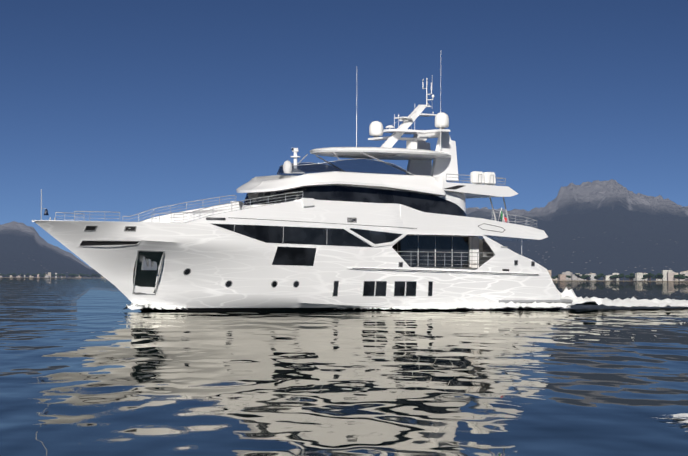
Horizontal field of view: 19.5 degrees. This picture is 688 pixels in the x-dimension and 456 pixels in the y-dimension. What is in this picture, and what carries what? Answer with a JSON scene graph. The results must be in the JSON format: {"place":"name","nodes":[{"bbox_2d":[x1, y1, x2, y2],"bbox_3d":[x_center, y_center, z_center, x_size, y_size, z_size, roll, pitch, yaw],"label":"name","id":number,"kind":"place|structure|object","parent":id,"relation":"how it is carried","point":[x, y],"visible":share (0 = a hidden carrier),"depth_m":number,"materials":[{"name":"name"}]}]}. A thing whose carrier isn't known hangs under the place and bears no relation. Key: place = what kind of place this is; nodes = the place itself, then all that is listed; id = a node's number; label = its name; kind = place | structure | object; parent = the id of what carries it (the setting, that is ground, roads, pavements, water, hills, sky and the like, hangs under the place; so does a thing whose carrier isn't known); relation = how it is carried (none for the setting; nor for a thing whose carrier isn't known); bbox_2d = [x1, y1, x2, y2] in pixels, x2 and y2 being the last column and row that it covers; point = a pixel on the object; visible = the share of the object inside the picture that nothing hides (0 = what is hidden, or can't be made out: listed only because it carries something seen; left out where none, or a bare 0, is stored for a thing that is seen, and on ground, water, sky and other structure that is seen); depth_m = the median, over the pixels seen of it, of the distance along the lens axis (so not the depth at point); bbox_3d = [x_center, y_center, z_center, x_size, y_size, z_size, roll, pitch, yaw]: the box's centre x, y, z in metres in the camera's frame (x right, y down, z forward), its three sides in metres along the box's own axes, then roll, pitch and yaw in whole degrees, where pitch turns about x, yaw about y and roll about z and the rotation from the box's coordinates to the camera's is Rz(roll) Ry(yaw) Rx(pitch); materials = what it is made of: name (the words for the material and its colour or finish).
{"place":"outdoors","nodes":[
{"label":"outdoors","id":0,"kind":"place"},
{"bbox_2d":[0,277,596,280],"bbox_3d":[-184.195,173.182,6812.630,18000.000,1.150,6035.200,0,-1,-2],"label":"trees","id":1,"kind":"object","parent":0,"point":[552,280],"depth_m":5453.47,"materials":[{"name":"green plant"}]},
{"bbox_2d":[0,278,687,455],"bbox_3d":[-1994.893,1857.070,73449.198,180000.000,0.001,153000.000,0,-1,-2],"label":"sea water","id":2,"kind":"structure","parent":0,"point":[90,367],"depth_m":39.05,"materials":[{"name":"blue liquid"}]},
{"bbox_2d":[32,200,559,310],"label":"hull","id":3,"kind":"object","parent":2,"relation":"on","point":[211,256],"visible":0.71,"depth_m":118.70,"materials":[{"name":"paint"}]},
{"bbox_2d":[133,251,162,293],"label":"anchor pocket","id":4,"kind":"object","parent":3,"relation":"attached to","point":[145,278],"visible":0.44,"depth_m":115.45,"materials":[{"name":"black metal"}]},
{"bbox_2d":[141,257,156,269],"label":"anchor","id":5,"kind":"object","parent":3,"relation":"attached to","point":[145,266],"visible":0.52,"depth_m":114.98,"materials":[{"name":"grey metal"}]},
{"bbox_2d":[189,209,239,219],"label":"foredeck lounge","id":6,"kind":"object","parent":3,"relation":"on","point":[205,213],"visible":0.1,"depth_m":119.41,"materials":[{"name":"white"}]},
{"bbox_2d":[41,174,536,268],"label":"railings","id":7,"kind":"object","parent":3,"relation":"on","point":[461,256],"visible":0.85,"depth_m":122.64,"materials":[{"name":"silver metal"}]},
{"bbox_2d":[80,148,533,270],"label":"dark openings","id":8,"kind":"object","parent":3,"relation":"on","point":[89,243],"visible":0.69,"depth_m":113.86,"materials":[{"name":"black"}]},
{"bbox_2d":[78,198,539,275],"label":"white trim","id":9,"kind":"structure","parent":3,"relation":"on","point":[309,203],"depth_m":123.12,"materials":[{"name":"white"}]},
{"bbox_2d":[84,152,534,294],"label":"steel fittings","id":10,"kind":"object","parent":3,"relation":"on","point":[280,166],"visible":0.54,"depth_m":121.91,"materials":[{"name":"silver metal"}]},
{"bbox_2d":[435,176,517,198],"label":"sun deck","id":11,"kind":"object","parent":10,"relation":"on","point":[476,191],"visible":0.46,"depth_m":128.08,"materials":[{"name":"white"}]},
{"bbox_2d":[471,171,495,184],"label":"life rafts","id":12,"kind":"object","parent":11,"relation":"on","point":[486,178],"visible":0.4,"depth_m":128.07,"materials":[{"name":"white plastic"}]},
{"bbox_2d":[184,185,468,295],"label":"glazing","id":13,"kind":"structure","parent":3,"relation":"on","point":[301,256],"depth_m":122.07,"materials":[{"name":"black glass"}]},
{"bbox_2d":[242,189,465,212],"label":"house","id":14,"kind":"structure","parent":3,"relation":"on","point":[458,199],"depth_m":127.04,"materials":[{"name":"white"}]},
{"bbox_2d":[236,171,445,195],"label":"superstructure","id":15,"kind":"object","parent":14,"relation":"on","point":[424,184],"visible":0.85,"depth_m":122.27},
{"bbox_2d":[283,160,291,172],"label":"satellite dome","id":16,"kind":"structure","parent":15,"relation":"on","point":[287,166],"depth_m":122.57,"materials":[{"name":"white plastic"}]},
{"bbox_2d":[290,148,303,173],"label":"searchlight","id":17,"kind":"object","parent":15,"relation":"on","point":[295,151],"visible":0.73,"depth_m":123.23,"materials":[{"name":"white metal"}]},
{"bbox_2d":[277,159,410,175],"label":"windshield","id":18,"kind":"object","parent":15,"relation":"on","point":[364,166],"visible":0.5,"depth_m":122.79,"materials":[{"name":"blue"}]},
{"bbox_2d":[183,127,572,302],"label":"grey fittings","id":19,"kind":"object","parent":3,"relation":"on","point":[484,241],"visible":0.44,"depth_m":127.83,"materials":[{"name":"grey paint"}]},
{"bbox_2d":[368,105,457,180],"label":"radar mast","id":20,"kind":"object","parent":19,"relation":"on","point":[444,168],"depth_m":129.03,"materials":[{"name":"white metal"}]},
{"bbox_2d":[309,147,450,159],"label":"hardtop roof","id":21,"kind":"structure","parent":20,"relation":"on","point":[409,154],"depth_m":124.95,"materials":[{"name":"white"}]},
{"bbox_2d":[356,78,440,152],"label":"antennas","id":22,"kind":"object","parent":20,"relation":"on","point":[411,143],"visible":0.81,"depth_m":128.91,"materials":[{"name":"white metal"}]},
{"bbox_2d":[369,95,448,135],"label":"radar domes","id":23,"kind":"structure","parent":20,"relation":"on","point":[375,128],"depth_m":128.40,"materials":[{"name":"white plastic"}]},
{"bbox_2d":[228,217,538,274],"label":"black trim","id":24,"kind":"structure","parent":3,"relation":"on","point":[411,270],"depth_m":124.12,"materials":[{"name":"black rubber"}]},
{"bbox_2d":[400,204,547,240],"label":"deck slab","id":25,"kind":"structure","parent":3,"relation":"on","point":[424,222],"depth_m":126.58,"materials":[{"name":"white paint"}]},
{"bbox_2d":[123,286,687,309],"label":"wake foam","id":26,"kind":"object","parent":2,"relation":"on","point":[566,293],"visible":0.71,"depth_m":131.34,"materials":[{"name":"white liquid"}]},
{"bbox_2d":[657,413,687,431],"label":"sea foam","id":27,"kind":"object","parent":2,"relation":"on","point":[677,416],"visible":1,"depth_m":27.98,"materials":[{"name":"white liquid"}]},
{"bbox_2d":[0,179,687,280],"bbox_3d":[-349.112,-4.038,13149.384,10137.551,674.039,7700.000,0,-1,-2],"label":"mountain range","id":28,"kind":"structure","parent":0,"point":[609,227],"depth_m":10894.58,"materials":[{"name":"grey stone"}]},
{"bbox_2d":[0,0,687,266],"label":"sky","id":29,"kind":"structure","parent":0,"point":[126,107],"materials":[{"name":"blue"}]},
{"bbox_2d":[501,211,506,221],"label":"flag","id":30,"kind":"object","parent":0,"point":[503,218],"visible":0.58,"depth_m":133.74,"materials":[{"name":"multicoloured fabric"}]},
{"label":"coastal plain ground","id":31,"kind":"structure","parent":0,"visible":0},
{"bbox_2d":[0,270,687,280],"bbox_3d":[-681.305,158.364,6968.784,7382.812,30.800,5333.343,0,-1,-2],"label":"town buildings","id":32,"kind":"structure","parent":31,"relation":"on","point":[668,275],"depth_m":5304.92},
{"bbox_2d":[14,275,676,280],"bbox_3d":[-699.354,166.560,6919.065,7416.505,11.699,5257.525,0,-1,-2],"label":"buildings","id":33,"kind":"structure","parent":31,"relation":"on","point":[577,278],"depth_m":5317.06,"materials":[{"name":"brown"}]},
{"bbox_2d":[0,273,687,278],"bbox_3d":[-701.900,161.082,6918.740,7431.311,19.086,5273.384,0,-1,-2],"label":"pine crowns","id":34,"kind":"object","parent":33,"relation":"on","point":[648,276],"visible":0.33,"depth_m":5361.16,"materials":[{"name":"green plant"}]}
]}

